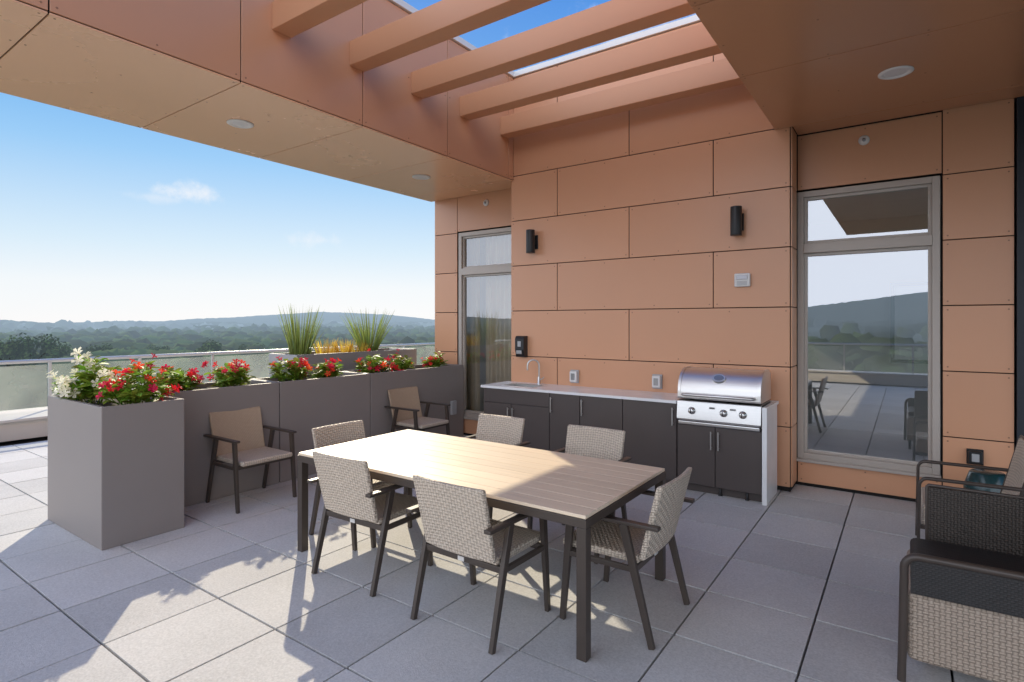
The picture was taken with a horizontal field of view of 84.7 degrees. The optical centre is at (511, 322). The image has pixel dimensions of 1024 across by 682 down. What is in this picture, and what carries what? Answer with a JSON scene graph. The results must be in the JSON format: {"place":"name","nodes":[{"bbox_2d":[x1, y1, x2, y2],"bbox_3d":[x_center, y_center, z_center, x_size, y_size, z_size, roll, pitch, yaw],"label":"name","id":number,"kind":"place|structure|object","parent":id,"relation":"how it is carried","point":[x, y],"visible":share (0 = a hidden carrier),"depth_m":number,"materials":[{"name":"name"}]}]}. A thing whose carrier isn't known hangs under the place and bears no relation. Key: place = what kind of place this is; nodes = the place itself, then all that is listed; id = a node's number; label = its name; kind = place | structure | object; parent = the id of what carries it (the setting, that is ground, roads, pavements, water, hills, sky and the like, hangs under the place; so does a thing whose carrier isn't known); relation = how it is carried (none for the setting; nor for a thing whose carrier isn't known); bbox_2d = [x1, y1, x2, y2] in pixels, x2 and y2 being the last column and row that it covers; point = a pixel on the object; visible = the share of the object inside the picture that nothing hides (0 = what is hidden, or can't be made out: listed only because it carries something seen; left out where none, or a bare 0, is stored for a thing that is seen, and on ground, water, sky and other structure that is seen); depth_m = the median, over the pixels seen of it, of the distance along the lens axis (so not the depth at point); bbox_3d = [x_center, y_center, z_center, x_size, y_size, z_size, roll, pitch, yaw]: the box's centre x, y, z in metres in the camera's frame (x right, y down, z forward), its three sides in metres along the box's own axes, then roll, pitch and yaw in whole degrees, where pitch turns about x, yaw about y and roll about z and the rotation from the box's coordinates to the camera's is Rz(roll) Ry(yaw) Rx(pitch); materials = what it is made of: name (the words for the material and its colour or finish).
{"place":"outdoors","nodes":[
{"label":"outdoors","id":0,"kind":"place"},
{"bbox_2d":[24,324,387,329],"bbox_3d":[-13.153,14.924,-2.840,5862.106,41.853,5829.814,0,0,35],"label":"hills","id":1,"kind":"structure","parent":0,"point":[198,327],"depth_m":1910.24,"materials":[{"name":"plant"}]},
{"bbox_2d":[0,319,434,410],"bbox_3d":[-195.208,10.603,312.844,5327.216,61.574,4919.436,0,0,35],"label":"forest","id":2,"kind":"object","parent":1,"relation":"on","point":[20,388],"visible":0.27,"depth_m":308.21,"materials":[{"name":"green plant"}]},
{"bbox_2d":[0,340,37,368],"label":"broadleaf tree","id":3,"kind":"object","parent":2,"relation":"on","point":[13,350],"visible":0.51,"depth_m":158.29,"materials":[{"name":"green plant"}]},
{"bbox_2d":[6,332,59,368],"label":"broadleaf tree","id":4,"kind":"object","parent":2,"relation":"on","point":[27,345],"visible":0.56,"depth_m":164.19,"materials":[{"name":"green plant"}]},
{"bbox_2d":[0,320,431,326],"bbox_3d":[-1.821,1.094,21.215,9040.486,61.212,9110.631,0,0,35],"label":"hills","id":5,"kind":"structure","parent":0,"point":[405,324],"depth_m":2965.98,"materials":[{"name":"green plant"}]},
{"bbox_2d":[39,312,434,324],"bbox_3d":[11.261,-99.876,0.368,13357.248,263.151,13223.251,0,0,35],"label":"hills","id":6,"kind":"structure","parent":0,"point":[327,317],"depth_m":4306.87,"materials":[{"name":"green plant"}]},
{"bbox_2d":[277,304,322,354],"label":"ornamental grass","id":7,"kind":"object","parent":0,"point":[301,346],"depth_m":7.55,"materials":[{"name":"green plant"}]},
{"bbox_2d":[313,338,340,353],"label":"ornamental grass","id":8,"kind":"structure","parent":0,"point":[320,351],"depth_m":7.92,"materials":[{"name":"yellow plant"}]},
{"bbox_2d":[333,338,355,352],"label":"ornamental grass","id":9,"kind":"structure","parent":0,"point":[347,349],"depth_m":8.09,"materials":[{"name":"yellow plant"}]},
{"bbox_2d":[0,0,695,322],"label":"sky","id":10,"kind":"structure","parent":0,"point":[101,219],"materials":[{"name":"blue"}]},
{"bbox_2d":[348,340,371,351],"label":"ornamental grass","id":11,"kind":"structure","parent":0,"point":[361,349],"depth_m":8.21,"materials":[{"name":"yellow plant"}]},
{"bbox_2d":[340,308,392,350],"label":"ornamental grass","id":12,"kind":"object","parent":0,"point":[365,335],"depth_m":8.50,"materials":[{"name":"green plant"}]},
{"bbox_2d":[0,435,991,681],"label":"terrace floor","id":13,"kind":"structure","parent":0,"point":[802,581],"depth_m":3.43,"materials":[{"name":"grey tile"}]},
{"bbox_2d":[48,394,183,550],"bbox_3d":[-3.368,1.165,4.766,1.170,1.070,0.590,0,0,35],"label":"planter","id":14,"kind":"object","parent":13,"relation":"on","point":[115,475],"visible":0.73,"depth_m":4.44,"materials":[{"name":"metal"}]},
{"bbox_2d":[45,347,130,403],"bbox_3d":[-3.576,0.444,4.780,0.657,0.498,0.610,0,0,35],"label":"flowering plant","id":15,"kind":"object","parent":14,"relation":"on","point":[72,388],"visible":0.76,"depth_m":4.68,"materials":[{"name":"white plant"}]},
{"bbox_2d":[93,353,182,405],"bbox_3d":[-3.073,0.474,4.562,0.506,0.439,0.608,0,0,5],"label":"flowering plant","id":16,"kind":"object","parent":14,"relation":"on","point":[121,391],"visible":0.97,"depth_m":4.54,"materials":[{"name":"red plant"}]},
{"bbox_2d":[132,379,278,506],"bbox_3d":[-3.054,1.165,5.657,0.600,1.070,1.180,0,0,35],"label":"planter","id":17,"kind":"object","parent":13,"relation":"on","point":[203,402],"visible":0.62,"depth_m":5.44,"materials":[{"name":"concrete"}]},
{"bbox_2d":[156,364,204,391],"bbox_3d":[-3.216,0.544,5.340,0.511,0.298,0.472,0,0,-24],"label":"flowering plant","id":18,"kind":"object","parent":17,"relation":"on","point":[191,378],"visible":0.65,"depth_m":5.32,"materials":[{"name":"green plant"}]},
{"bbox_2d":[201,359,256,386],"bbox_3d":[-2.951,0.534,5.841,0.534,0.318,0.437,0,0,35],"label":"flowering plant","id":19,"kind":"object","parent":17,"relation":"on","point":[233,374],"visible":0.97,"depth_m":5.78,"materials":[{"name":"green plant"}]},
{"bbox_2d":[203,406,296,513],"bbox_3d":[-2.518,1.280,5.415,0.623,0.846,0.616,0,0,35],"label":"armchair","id":20,"kind":"object","parent":13,"relation":"on","point":[237,436],"visible":1,"depth_m":5.45,"materials":[{"name":"beige fabric"}]},
{"bbox_2d":[252,371,369,482],"bbox_3d":[-2.357,1.165,6.649,0.600,1.070,1.225,0,0,35],"label":"planter","id":21,"kind":"object","parent":13,"relation":"on","point":[308,404],"visible":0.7,"depth_m":6.33,"materials":[{"name":"concrete"}]},
{"bbox_2d":[268,356,314,381],"bbox_3d":[-2.483,0.529,6.366,0.525,0.328,0.535,0,0,35],"label":"flowering plant","id":22,"kind":"object","parent":21,"relation":"on","point":[297,371],"visible":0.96,"depth_m":6.29,"materials":[{"name":"green plant"}]},
{"bbox_2d":[308,358,343,377],"bbox_3d":[-2.229,0.551,6.727,0.403,0.284,0.510,0,0,-8],"label":"flowering plant","id":23,"kind":"object","parent":21,"relation":"on","point":[329,369],"visible":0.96,"depth_m":6.64,"materials":[{"name":"green plant"}]},
{"bbox_2d":[269,348,416,376],"bbox_3d":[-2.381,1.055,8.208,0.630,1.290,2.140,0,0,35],"label":"flowers","id":24,"kind":"object","parent":21,"relation":"in","point":[346,358],"visible":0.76,"depth_m":7.80,"materials":[{"name":"plant"}]},
{"bbox_2d":[309,420,411,550],"bbox_3d":[-1.244,1.280,4.600,0.623,0.846,0.616,0,0,35],"label":"dining chair","id":25,"kind":"object","parent":13,"relation":"on","point":[332,434],"visible":0.35,"depth_m":4.64,"materials":[{"name":"beige wicker"}]},
{"bbox_2d":[307,451,432,596],"bbox_3d":[-0.967,1.280,3.860,0.616,0.846,0.623,0,0,34],"label":"dining chair","id":26,"kind":"object","parent":13,"relation":"on","point":[349,494],"visible":0.91,"depth_m":3.64,"materials":[{"name":"beige wicker"}]},
{"bbox_2d":[342,364,463,436],"bbox_3d":[-1.486,1.165,7.891,0.600,1.070,1.790,0,0,35],"label":"planter","id":27,"kind":"object","parent":13,"relation":"on","point":[444,384],"visible":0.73,"depth_m":7.81,"materials":[{"name":"concrete"}]},
{"bbox_2d":[353,348,395,372],"bbox_3d":[-1.785,0.509,7.394,0.592,0.368,0.515,0,0,35],"label":"flowering plant","id":28,"kind":"object","parent":27,"relation":"on","point":[373,365],"visible":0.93,"depth_m":7.32,"materials":[{"name":"green plant"}]},
{"bbox_2d":[382,349,414,370],"bbox_3d":[-1.553,0.526,7.731,0.504,0.341,0.510,0,0,35],"label":"flowering plant","id":29,"kind":"object","parent":27,"relation":"on","point":[399,363],"visible":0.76,"depth_m":7.70,"materials":[{"name":"green plant"}]},
{"bbox_2d":[420,351,447,367],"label":"flowering plant","id":30,"kind":"object","parent":27,"relation":"on","point":[436,360],"visible":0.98,"depth_m":8.23,"materials":[{"name":"green plant"}]},
{"bbox_2d":[450,400,456,414],"bbox_3d":[-0.856,1.240,8.225,0.044,0.200,0.100,0,0,35],"label":"outlet box","id":31,"kind":"object","parent":27,"relation":"attached to","point":[453,408],"visible":1,"depth_m":8.19,"materials":[{"name":"grey plastic"}]},
{"bbox_2d":[384,386,450,435],"bbox_3d":[-1.209,1.280,7.226,0.623,0.846,0.616,0,0,35],"label":"armchair","id":32,"kind":"object","parent":13,"relation":"on","point":[405,406],"visible":0.88,"depth_m":7.27,"materials":[{"name":"brown metal"}]},
{"bbox_2d":[406,475,550,654],"bbox_3d":[-0.188,1.280,3.258,0.616,0.846,0.623,0,0,36],"label":"dining chair","id":33,"kind":"object","parent":13,"relation":"on","point":[458,523],"visible":0.91,"depth_m":3.06,"materials":[{"name":"beige wicker"}]},
{"bbox_2d":[297,429,665,662],"bbox_3d":[-0.289,1.333,3.966,2.410,0.733,1.140,0,0,35],"label":"dining table","id":34,"kind":"object","parent":13,"relation":"on","point":[582,494],"visible":0.96,"depth_m":3.63,"materials":[{"name":"brown wood"}]},
{"bbox_2d":[463,414,529,518],"bbox_3d":[-0.255,1.280,4.946,0.616,0.846,0.623,0,0,35],"label":"dining chair","id":35,"kind":"object","parent":13,"relation":"on","point":[508,430],"visible":0.26,"depth_m":5.14,"materials":[{"name":"beige wicker"}]},
{"bbox_2d":[527,425,631,563],"bbox_3d":[0.528,1.280,4.372,0.616,0.846,0.623,0,0,35],"label":"dining chair","id":36,"kind":"object","parent":13,"relation":"on","point":[598,442],"visible":0.28,"depth_m":4.56,"materials":[{"name":"beige wicker"}]},
{"bbox_2d":[559,467,694,649],"bbox_3d":[0.690,1.280,3.303,0.623,0.846,0.616,0,0,35],"label":"dining chair","id":37,"kind":"object","parent":13,"relation":"on","point":[636,546],"visible":0.89,"depth_m":3.11,"materials":[{"name":"beige wicker"}]},
{"bbox_2d":[481,381,778,505],"bbox_3d":[1.147,1.244,6.421,3.380,0.913,0.603,0,0,35],"label":"outdoor kitchen","id":38,"kind":"object","parent":13,"relation":"on","point":[736,463],"visible":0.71,"depth_m":5.86,"materials":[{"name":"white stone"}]},
{"bbox_2d":[484,401,510,416],"bbox_3d":[-0.192,1.305,7.027,0.422,0.610,0.056,0,0,35],"label":"door","id":39,"kind":"structure","parent":38,"relation":"in","point":[504,409],"depth_m":7.03,"materials":[{"name":"grey metal"}]},
{"bbox_2d":[511,404,549,450],"bbox_3d":[0.209,1.305,6.746,0.542,0.610,0.056,0,0,35],"label":"door","id":40,"kind":"structure","parent":38,"relation":"in","point":[536,431],"depth_m":6.71,"materials":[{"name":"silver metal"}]},
{"bbox_2d":[527,359,543,383],"bbox_3d":[0.308,0.627,7.230,0.233,0.326,0.077,0,0,13],"label":"faucet","id":41,"kind":"object","parent":38,"relation":"on","point":[539,377],"visible":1,"depth_m":7.22,"materials":[{"name":"silver metal"}]},
{"bbox_2d":[550,393,579,452],"bbox_3d":[0.597,1.218,6.473,0.392,0.785,0.056,0,0,35],"label":"door","id":42,"kind":"structure","parent":38,"relation":"in","point":[564,408],"depth_m":6.50,"materials":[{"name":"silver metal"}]},
{"bbox_2d":[580,396,622,430],"bbox_3d":[0.974,1.218,6.208,0.512,0.785,0.056,0,0,35],"label":"door","id":43,"kind":"structure","parent":38,"relation":"in","point":[601,412],"depth_m":6.21,"materials":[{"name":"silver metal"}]},
{"bbox_2d":[623,399,676,479],"bbox_3d":[1.428,1.218,5.889,0.582,0.785,0.056,0,0,35],"label":"door","id":44,"kind":"structure","parent":38,"relation":"in","point":[650,428],"depth_m":5.88,"materials":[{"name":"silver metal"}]},
{"bbox_2d":[678,423,714,486],"bbox_3d":[1.831,1.317,5.606,0.367,0.585,0.056,0,0,35],"label":"door","id":45,"kind":"structure","parent":38,"relation":"in","point":[696,443],"depth_m":5.60,"materials":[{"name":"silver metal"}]},
{"bbox_2d":[677,366,770,431],"bbox_3d":[2.126,0.739,5.653,0.793,0.558,0.564,0,0,35],"label":"gas grill","id":46,"kind":"object","parent":38,"relation":"on","point":[738,399],"visible":0.99,"depth_m":5.48,"materials":[{"name":"silver metal"}]},
{"bbox_2d":[716,427,760,494],"bbox_3d":[2.158,1.317,5.377,0.415,0.585,0.056,0,0,35],"label":"door","id":47,"kind":"structure","parent":38,"relation":"in","point":[738,452],"depth_m":5.38,"materials":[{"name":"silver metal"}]},
{"bbox_2d":[897,483,1023,681],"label":"lounge chair","id":48,"kind":"object","parent":13,"relation":"on","point":[961,588],"visible":1,"depth_m":2.62,"materials":[{"name":"wicker"}]},
{"bbox_2d":[915,435,1023,537],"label":"lounge chair","id":49,"kind":"object","parent":13,"relation":"on","point":[1013,483],"visible":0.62,"depth_m":4.01,"materials":[{"name":"beige wicker"}]},
{"bbox_2d":[963,469,1005,495],"bbox_3d":[3.955,1.468,4.676,0.330,0.465,0.330,0,0,35],"label":"garden stool","id":50,"kind":"object","parent":13,"relation":"on","point":[985,476],"visible":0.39,"depth_m":4.61,"materials":[{"name":"teal ceramic"}]},
{"bbox_3d":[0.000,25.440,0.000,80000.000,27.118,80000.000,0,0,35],"label":"ground","id":51,"kind":"structure","parent":0,"visible":0},
{"bbox_2d":[42,341,72,357],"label":"broadleaf tree","id":52,"kind":"object","parent":51,"relation":"on","point":[62,350],"visible":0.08,"depth_m":179.43,"materials":[{"name":"green plant"}]},
{"bbox_2d":[86,342,112,351],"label":"broadleaf tree","id":53,"kind":"object","parent":51,"relation":"on","point":[91,349],"visible":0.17,"depth_m":199.16,"materials":[{"name":"green plant"}]},
{"bbox_2d":[146,345,169,350],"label":"broadleaf tree","id":54,"kind":"object","parent":51,"relation":"on","point":[158,348],"visible":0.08,"depth_m":228.89,"materials":[{"name":"green plant"}]},
{"bbox_2d":[194,339,223,352],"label":"broadleaf tree","id":55,"kind":"object","parent":51,"relation":"on","point":[213,346],"visible":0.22,"depth_m":207.06,"materials":[{"name":"green plant"}]},
{"bbox_2d":[238,343,265,349],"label":"broadleaf tree","id":56,"kind":"object","parent":51,"relation":"on","point":[241,347],"visible":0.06,"depth_m":239.77,"materials":[{"name":"green plant"}]},
{"bbox_2d":[435,15,1023,501],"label":"building","id":57,"kind":"structure","parent":51,"relation":"on","point":[631,267],"depth_m":6.23,"materials":[{"name":"orange metal"}]},
{"bbox_2d":[0,0,513,201],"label":"overhang","id":58,"kind":"object","parent":57,"relation":"attached to","point":[204,71],"visible":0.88,"depth_m":5.04,"materials":[{"name":"brown wood"}]},
{"bbox_2d":[227,119,253,128],"bbox_3d":[-2.600,-1.902,5.381,0.236,0.012,0.236,0,0,35],"label":"ceiling light","id":59,"kind":"object","parent":58,"relation":"attached to","point":[239,123],"visible":1,"depth_m":5.37,"materials":[{"name":"white plastic"}]},
{"bbox_2d":[272,0,367,37],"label":"pergola beam","id":60,"kind":"structure","parent":58,"relation":"attached to","point":[291,18],"depth_m":4.53,"materials":[{"name":"brown wood"}]},
{"bbox_2d":[412,174,429,179],"bbox_3d":[-1.185,-1.902,7.344,0.236,0.012,0.236,0,0,35],"label":"ceiling light","id":61,"kind":"object","parent":58,"relation":"attached to","point":[421,177],"visible":1,"depth_m":7.33,"materials":[{"name":"white plastic"}]},
{"bbox_2d":[350,0,550,71],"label":"pergola beam","id":62,"kind":"structure","parent":58,"relation":"attached to","point":[432,25],"depth_m":4.81,"materials":[{"name":"brown wood"}]},
{"bbox_2d":[411,0,694,98],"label":"pergola beam","id":63,"kind":"structure","parent":58,"relation":"attached to","point":[602,22],"depth_m":5.06,"materials":[{"name":"brown wood"}]},
{"bbox_2d":[460,24,721,119],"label":"pergola beam","id":64,"kind":"structure","parent":58,"relation":"attached to","point":[689,44],"depth_m":5.66,"materials":[{"name":"brown wood"}]},
{"bbox_2d":[500,58,742,137],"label":"pergola beam","id":65,"kind":"structure","parent":58,"relation":"attached to","point":[702,78],"depth_m":6.34,"materials":[{"name":"brown wood"}]},
{"bbox_2d":[466,238,479,410],"bbox_3d":[-0.684,0.120,8.911,0.440,3.040,0.136,0,0,35],"label":"curtain","id":66,"kind":"object","parent":57,"relation":"hanging from","point":[473,333],"visible":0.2,"depth_m":8.81,"materials":[{"name":"grey fabric"}]},
{"bbox_2d":[0,436,952,681],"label":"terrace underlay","id":67,"kind":"object","parent":57,"relation":"on","point":[23,441],"depth_m":8.29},
{"bbox_2d":[0,406,47,441],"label":"parapet","id":68,"kind":"structure","parent":67,"relation":"on","point":[21,424],"depth_m":8.27,"materials":[{"name":"white concrete"}]},
{"bbox_2d":[0,343,434,395],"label":"glass railing","id":69,"kind":"object","parent":68,"relation":"on","point":[50,361],"visible":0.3,"depth_m":10.40,"materials":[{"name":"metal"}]},
{"bbox_2d":[459,227,511,420],"bbox_3d":[-0.309,0.037,8.257,1.215,2.813,0.160,0,0,35],"label":"window","id":70,"kind":"structure","parent":57,"relation":"in","point":[496,269],"depth_m":8.52,"materials":[{"name":"grey metal"}]},
{"bbox_2d":[483,199,488,205],"bbox_3d":[-0.389,-1.765,8.252,0.096,0.096,0.037,0,0,35],"label":"round sensor","id":71,"kind":"object","parent":57,"relation":"attached to","point":[486,202],"visible":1,"depth_m":8.24,"materials":[{"name":"white plastic"}]},
{"bbox_2d":[486,234,511,383],"bbox_3d":[-0.103,0.120,8.503,0.740,3.040,0.136,0,0,35],"label":"curtain","id":72,"kind":"object","parent":57,"relation":"hanging from","point":[498,325],"visible":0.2,"depth_m":8.57,"materials":[{"name":"grey fabric"}]},
{"bbox_2d":[515,336,527,356],"bbox_3d":[0.120,0.313,7.446,0.136,0.280,0.111,0,0,35],"label":"soap dispenser","id":73,"kind":"object","parent":57,"relation":"attached to","point":[521,346],"visible":1,"depth_m":7.41,"materials":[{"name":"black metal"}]},
{"bbox_2d":[526,229,537,253],"bbox_3d":[0.253,-1.057,7.322,0.114,0.300,0.161,0,0,35],"label":"wall sconce","id":74,"kind":"object","parent":57,"relation":"attached to","point":[531,241],"depth_m":7.26,"materials":[{"name":"black metal"}]},
{"bbox_2d":[570,370,578,382],"bbox_3d":[0.771,0.670,7.016,0.116,0.164,0.067,0,0,35],"label":"wall outlet","id":75,"kind":"object","parent":57,"relation":"attached to","point":[574,376],"depth_m":7.00,"materials":[{"name":"grey plastic"}]},
{"bbox_2d":[652,374,661,388],"bbox_3d":[1.647,0.670,6.401,0.116,0.164,0.067,0,0,35],"label":"wall outlet","id":76,"kind":"object","parent":57,"relation":"attached to","point":[656,381],"depth_m":6.38,"materials":[{"name":"grey plastic"}]},
{"bbox_2d":[653,378,657,385],"bbox_3d":[1.630,0.670,6.377,0.052,0.082,0.007,0,0,35],"label":"socket window","id":77,"kind":"structure","parent":76,"relation":"in","point":[655,380],"depth_m":6.37,"materials":[{"name":"grey plastic"}]},
{"bbox_2d":[730,206,743,235],"bbox_3d":[2.341,-1.057,5.857,0.114,0.300,0.161,0,0,35],"label":"wall sconce","id":78,"kind":"object","parent":57,"relation":"attached to","point":[736,221],"depth_m":5.79,"materials":[{"name":"black metal"}]},
{"bbox_2d":[734,273,750,286],"bbox_3d":[2.406,-0.448,5.875,0.156,0.140,0.057,0,0,35],"label":"alarm strobe","id":79,"kind":"object","parent":57,"relation":"attached to","point":[742,279],"visible":1,"depth_m":5.86,"materials":[{"name":"white plastic"}]},
{"bbox_2d":[687,0,1023,134],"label":"canopy","id":80,"kind":"object","parent":57,"relation":"attached to","point":[801,67],"visible":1,"depth_m":4.11,"materials":[{"name":"brown wood"}]},
{"bbox_2d":[878,66,913,79],"bbox_3d":[2.999,-1.952,4.394,0.236,0.012,0.236,0,0,35],"label":"ceiling light","id":81,"kind":"object","parent":80,"relation":"attached to","point":[895,72],"visible":1,"depth_m":4.38,"materials":[{"name":"white plastic"}]},
{"bbox_2d":[858,135,869,144],"bbox_3d":[3.470,-1.804,5.543,0.096,0.096,0.037,0,0,35],"label":"round sensor","id":82,"kind":"object","parent":57,"relation":"attached to","point":[864,140],"visible":1,"depth_m":5.54,"materials":[{"name":"white plastic"}]},
{"bbox_2d":[796,175,940,477],"bbox_3d":[3.500,0.037,5.582,1.205,2.813,0.160,0,0,35],"label":"window","id":83,"kind":"structure","parent":57,"relation":"in","point":[930,240],"depth_m":5.51,"materials":[{"name":"grey metal"}]},
{"bbox_2d":[890,281,940,363],"bbox_3d":[5.996,0.000,8.332,0.640,1.200,0.050,0,0,35],"label":"window","id":84,"kind":"structure","parent":57,"relation":"attached to","point":[908,322],"depth_m":8.38,"materials":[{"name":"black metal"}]},
{"bbox_2d":[966,448,983,465],"bbox_3d":[4.156,1.207,5.043,0.120,0.140,0.067,0,0,35],"label":"wall outlet","id":85,"kind":"object","parent":57,"relation":"attached to","point":[974,456],"depth_m":5.03,"materials":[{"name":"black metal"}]},
{"bbox_2d":[972,454,979,461],"bbox_3d":[4.139,1.207,5.018,0.054,0.070,0.007,0,0,35],"label":"socket window","id":86,"kind":"structure","parent":85,"relation":"in","point":[975,457],"depth_m":5.02,"materials":[{"name":"grey plastic"}]}
]}

